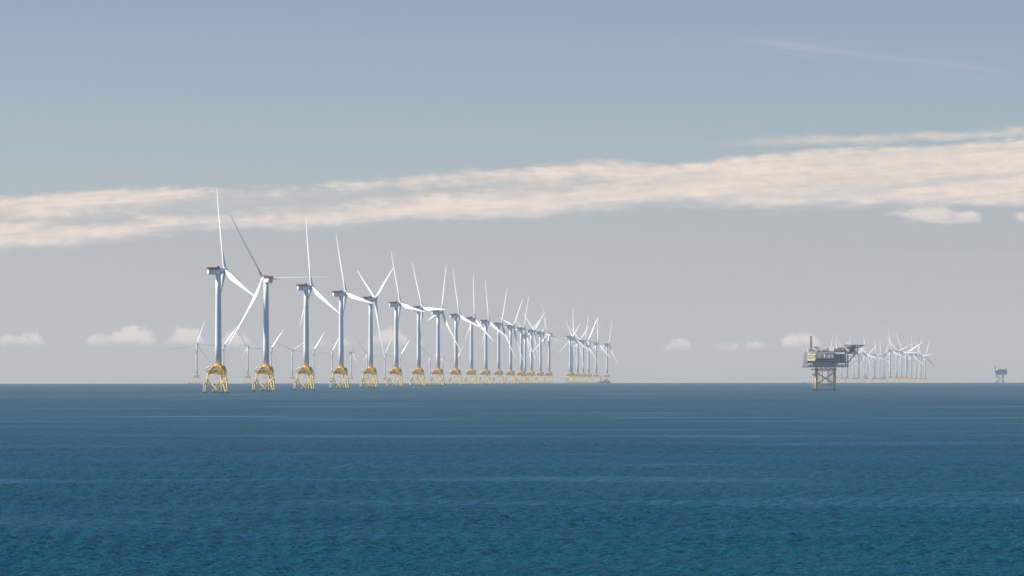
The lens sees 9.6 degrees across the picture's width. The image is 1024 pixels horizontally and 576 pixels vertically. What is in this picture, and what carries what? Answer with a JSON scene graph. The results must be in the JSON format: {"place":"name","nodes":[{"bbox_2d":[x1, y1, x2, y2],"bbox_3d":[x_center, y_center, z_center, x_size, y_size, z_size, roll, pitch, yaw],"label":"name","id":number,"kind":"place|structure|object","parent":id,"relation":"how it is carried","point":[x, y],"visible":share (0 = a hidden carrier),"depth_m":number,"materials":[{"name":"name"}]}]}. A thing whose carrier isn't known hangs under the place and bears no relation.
{"place":"outdoors","nodes":[
{"label":"outdoors","id":0,"kind":"place"},
{"bbox_2d":[0,383,1023,575],"bbox_3d":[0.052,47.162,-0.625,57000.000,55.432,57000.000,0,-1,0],"label":"sea","id":1,"kind":"structure","parent":0,"point":[694,479],"depth_m":1100.46,"materials":[{"name":"liquid"}]},
{"bbox_2d":[172,321,209,383],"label":"wind turbine","id":2,"kind":"object","parent":1,"relation":"in","point":[196,375],"visible":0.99,"depth_m":17822.72,"materials":[{"name":"paint"}]},
{"bbox_2d":[198,327,236,383],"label":"wind turbine","id":3,"kind":"object","parent":1,"relation":"in","point":[223,346],"visible":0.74,"depth_m":18446.66,"materials":[{"name":"paint"}]},
{"bbox_2d":[203,194,255,393],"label":"wind turbine","id":4,"kind":"object","parent":1,"relation":"in","point":[217,368],"visible":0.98,"depth_m":5587.55,"materials":[{"name":"white paint"}]},
{"bbox_2d":[237,330,262,382],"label":"wind turbine","id":5,"kind":"object","parent":1,"relation":"in","point":[247,375],"visible":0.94,"depth_m":18971.02,"materials":[{"name":"paint"}]},
{"bbox_2d":[255,332,281,382],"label":"wind turbine","id":6,"kind":"object","parent":1,"relation":"in","point":[271,349],"visible":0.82,"depth_m":19948.07,"materials":[{"name":"paint"}]},
{"bbox_2d":[229,214,315,391],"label":"wind turbine","id":7,"kind":"object","parent":1,"relation":"in","point":[266,369],"visible":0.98,"depth_m":6119.63,"materials":[{"name":"paint"}]},
{"bbox_2d":[277,338,310,382],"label":"wind turbine","id":8,"kind":"object","parent":1,"relation":"in","point":[292,377],"visible":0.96,"depth_m":20693.63,"materials":[{"name":"paint"}]},
{"bbox_2d":[293,223,339,389],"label":"wind turbine","id":9,"kind":"object","parent":1,"relation":"in","point":[306,288],"visible":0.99,"depth_m":6651.42,"materials":[{"name":"paint"}]},
{"bbox_2d":[310,335,322,382],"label":"wind turbine","id":10,"kind":"object","parent":1,"relation":"in","point":[313,351],"visible":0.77,"depth_m":21162.52,"materials":[{"name":"paint"}]},
{"bbox_2d":[315,338,338,382],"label":"wind turbine","id":11,"kind":"object","parent":1,"relation":"in","point":[332,352],"visible":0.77,"depth_m":21812.22,"materials":[{"name":"paint"}]},
{"bbox_2d":[329,236,373,388],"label":"wind turbine","id":12,"kind":"object","parent":1,"relation":"in","point":[340,294],"visible":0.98,"depth_m":7183.38,"materials":[{"name":"paint"}]},
{"bbox_2d":[348,343,356,382],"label":"wind turbine","id":13,"kind":"object","parent":1,"relation":"in","point":[352,354],"visible":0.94,"depth_m":22147.87,"materials":[{"name":"paint"}]},
{"bbox_2d":[356,339,385,382],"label":"wind turbine","id":14,"kind":"object","parent":1,"relation":"in","point":[366,377],"visible":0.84,"depth_m":23023.18,"materials":[{"name":"paint"}]},
{"bbox_2d":[357,267,393,387],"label":"wind turbine","id":15,"kind":"object","parent":1,"relation":"in","point":[370,370],"visible":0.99,"depth_m":7715.57,"materials":[{"name":"paint"}]},
{"bbox_2d":[374,338,391,382],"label":"wind turbine","id":16,"kind":"object","parent":1,"relation":"in","point":[384,377],"visible":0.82,"depth_m":23758.93,"materials":[{"name":"paint"}]},
{"bbox_2d":[399,341,408,382],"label":"wind turbine","id":17,"kind":"object","parent":1,"relation":"in","point":[400,355],"visible":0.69,"depth_m":24332.74,"materials":[{"name":"paint"}]},
{"bbox_2d":[386,252,424,386],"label":"wind turbine","id":18,"kind":"object","parent":1,"relation":"in","point":[396,370],"visible":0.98,"depth_m":8247.32,"materials":[{"name":"paint"}]},
{"bbox_2d":[409,263,444,386],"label":"wind turbine","id":19,"kind":"object","parent":1,"relation":"in","point":[418,370],"visible":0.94,"depth_m":8779.23,"materials":[{"name":"paint"}]},
{"bbox_2d":[423,349,443,382],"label":"wind turbine","id":20,"kind":"object","parent":1,"relation":"in","point":[430,357],"visible":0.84,"depth_m":24925.81,"materials":[{"name":"paint"}]},
{"bbox_2d":[428,269,459,385],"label":"wind turbine","id":21,"kind":"object","parent":1,"relation":"in","point":[437,370],"visible":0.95,"depth_m":9310.89,"materials":[{"name":"paint"}]},
{"bbox_2d":[440,352,453,382],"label":"wind turbine","id":22,"kind":"object","parent":1,"relation":"in","point":[442,358],"visible":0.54,"depth_m":25960.54,"materials":[{"name":"paint"}]},
{"bbox_2d":[447,271,479,385],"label":"wind turbine","id":23,"kind":"object","parent":1,"relation":"in","point":[456,370],"visible":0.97,"depth_m":9843.26,"materials":[{"name":"paint"}]},
{"bbox_2d":[463,282,492,384],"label":"wind turbine","id":24,"kind":"object","parent":1,"relation":"in","point":[471,371],"visible":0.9,"depth_m":10375.01,"materials":[{"name":"paint"}]},
{"bbox_2d":[478,279,507,384],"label":"wind turbine","id":25,"kind":"object","parent":1,"relation":"in","point":[486,322],"visible":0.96,"depth_m":10907.05,"materials":[{"name":"paint"}]},
{"bbox_2d":[490,291,515,383],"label":"wind turbine","id":26,"kind":"object","parent":1,"relation":"in","point":[498,371],"visible":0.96,"depth_m":11438.51,"materials":[{"name":"paint"}]},
{"bbox_2d":[501,297,523,383],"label":"wind turbine","id":27,"kind":"object","parent":1,"relation":"in","point":[510,326],"visible":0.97,"depth_m":11970.75,"materials":[{"name":"paint"}]},
{"bbox_2d":[515,298,535,383],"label":"wind turbine","id":28,"kind":"object","parent":1,"relation":"in","point":[521,372],"visible":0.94,"depth_m":12502.70,"materials":[{"name":"paint"}]},
{"bbox_2d":[517,322,537,382],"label":"wind turbine","id":29,"kind":"object","parent":1,"relation":"in","point":[524,337],"visible":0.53,"depth_m":14559.01,"materials":[{"name":"paint"}]},
{"bbox_2d":[526,314,543,383],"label":"wind turbine","id":30,"kind":"object","parent":1,"relation":"in","point":[531,372],"visible":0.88,"depth_m":13035.06,"materials":[{"name":"paint"}]},
{"bbox_2d":[534,319,547,383],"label":"wind turbine","id":31,"kind":"object","parent":1,"relation":"in","point":[540,372],"visible":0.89,"depth_m":13567.14,"materials":[{"name":"paint"}]},
{"bbox_2d":[533,303,571,382],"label":"wind turbine","id":32,"kind":"object","parent":1,"relation":"in","point":[549,373],"visible":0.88,"depth_m":14098.57,"materials":[{"name":"paint"}]},
{"bbox_2d":[565,324,579,382],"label":"wind turbine","id":33,"kind":"object","parent":1,"relation":"in","point":[570,373],"visible":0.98,"depth_m":14911.56,"materials":[{"name":"paint"}]},
{"bbox_2d":[559,320,592,382],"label":"wind turbine","id":34,"kind":"object","parent":1,"relation":"in","point":[577,341],"visible":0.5,"depth_m":15185.77,"materials":[{"name":"paint"}]},
{"bbox_2d":[571,325,589,382],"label":"wind turbine","id":35,"kind":"object","parent":1,"relation":"in","point":[577,374],"visible":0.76,"depth_m":16165.21,"materials":[{"name":"paint"}]},
{"bbox_2d":[574,314,596,382],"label":"wind turbine","id":36,"kind":"object","parent":1,"relation":"in","point":[583,374],"visible":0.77,"depth_m":16479.62,"materials":[{"name":"paint"}]},
{"bbox_2d":[574,318,599,382],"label":"wind turbine","id":37,"kind":"object","parent":1,"relation":"in","point":[589,375],"visible":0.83,"depth_m":16916.03,"materials":[{"name":"paint"}]},
{"bbox_2d":[591,326,610,382],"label":"wind turbine","id":38,"kind":"object","parent":1,"relation":"in","point":[595,344],"visible":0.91,"depth_m":17324.47,"materials":[{"name":"paint"}]},
{"bbox_2d":[598,376,610,382],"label":"service vessel","id":39,"kind":"object","parent":1,"relation":"on","point":[605,381],"visible":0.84,"depth_m":15495.23,"materials":[{"name":"white paint"}]},
{"bbox_2d":[602,323,616,380],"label":"wind turbine","id":40,"kind":"object","parent":1,"relation":"in","point":[606,374],"visible":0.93,"depth_m":17846.41,"materials":[{"name":"paint"}]},
{"bbox_2d":[802,335,864,390],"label":"offshore platform","id":41,"kind":"structure","parent":1,"relation":"in","point":[822,360],"depth_m":6290.00,"materials":[{"name":"paint"}]},
{"bbox_2d":[838,340,850,382],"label":"wind turbine","id":42,"kind":"object","parent":1,"relation":"in","point":[841,377],"visible":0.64,"depth_m":23533.28,"materials":[{"name":"paint"}]},
{"bbox_2d":[844,341,856,382],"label":"wind turbine","id":43,"kind":"object","parent":1,"relation":"in","point":[847,377],"visible":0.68,"depth_m":23531.67,"materials":[{"name":"paint"}]},
{"bbox_2d":[847,343,862,382],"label":"wind turbine","id":44,"kind":"object","parent":1,"relation":"in","point":[853,377],"visible":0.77,"depth_m":23720.28,"materials":[{"name":"paint"}]},
{"bbox_2d":[855,339,866,382],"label":"wind turbine","id":45,"kind":"object","parent":1,"relation":"in","point":[858,377],"visible":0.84,"depth_m":23720.44,"materials":[{"name":"paint"}]},
{"bbox_2d":[858,346,875,382],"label":"wind turbine","id":46,"kind":"object","parent":1,"relation":"in","point":[866,364],"visible":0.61,"depth_m":23910.08,"materials":[{"name":"paint"}]},
{"bbox_2d":[861,336,874,382],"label":"wind turbine","id":47,"kind":"object","parent":1,"relation":"in","point":[864,376],"visible":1,"depth_m":23166.59,"materials":[{"name":"paint"}]},
{"bbox_2d":[865,340,887,382],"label":"wind turbine","id":48,"kind":"object","parent":1,"relation":"in","point":[874,377],"visible":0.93,"depth_m":23909.88,"materials":[{"name":"paint"}]},
{"bbox_2d":[868,345,894,382],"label":"wind turbine","id":49,"kind":"object","parent":1,"relation":"in","point":[879,377],"visible":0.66,"depth_m":24293.31,"materials":[{"name":"paint"}]},
{"bbox_2d":[876,340,889,382],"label":"wind turbine","id":50,"kind":"object","parent":1,"relation":"in","point":[884,377],"visible":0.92,"depth_m":23909.87,"materials":[{"name":"paint"}]},
{"bbox_2d":[883,329,904,382],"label":"wind turbine","id":51,"kind":"object","parent":1,"relation":"in","point":[889,351],"visible":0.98,"depth_m":21322.15,"materials":[{"name":"paint"}]},
{"bbox_2d":[886,337,910,382],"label":"wind turbine","id":52,"kind":"object","parent":1,"relation":"in","point":[896,351],"visible":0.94,"depth_m":21614.16,"materials":[{"name":"paint"}]},
{"bbox_2d":[896,334,916,382],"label":"wind turbine","id":53,"kind":"object","parent":1,"relation":"in","point":[901,352],"visible":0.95,"depth_m":22113.82,"materials":[{"name":"paint"}]},
{"bbox_2d":[893,343,921,381],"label":"wind turbine","id":54,"kind":"object","parent":1,"relation":"in","point":[906,376],"visible":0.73,"depth_m":22457.56,"materials":[{"name":"paint"}]},
{"bbox_2d":[905,337,922,382],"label":"wind turbine","id":55,"kind":"object","parent":1,"relation":"in","point":[910,358],"visible":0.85,"depth_m":23909.99,"materials":[{"name":"paint"}]},
{"bbox_2d":[905,339,924,382],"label":"wind turbine","id":56,"kind":"object","parent":1,"relation":"in","point":[915,377],"visible":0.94,"depth_m":24100.41,"materials":[{"name":"paint"}]},
{"bbox_2d":[913,340,934,382],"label":"wind turbine","id":57,"kind":"object","parent":1,"relation":"in","point":[924,378],"visible":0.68,"depth_m":25088.22,"materials":[{"name":"paint"}]},
{"bbox_2d":[915,342,932,381],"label":"wind turbine","id":58,"kind":"object","parent":1,"relation":"in","point":[920,356],"visible":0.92,"depth_m":24685.70,"materials":[{"name":"paint"}]},
{"bbox_2d":[993,365,1006,382],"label":"offshore platform","id":59,"kind":"structure","parent":1,"relation":"in","point":[1002,372],"depth_m":16490.60,"materials":[{"name":"paint"}]},
{"bbox_2d":[0,0,1023,383],"label":"sky","id":60,"kind":"structure","parent":0,"point":[725,186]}
]}

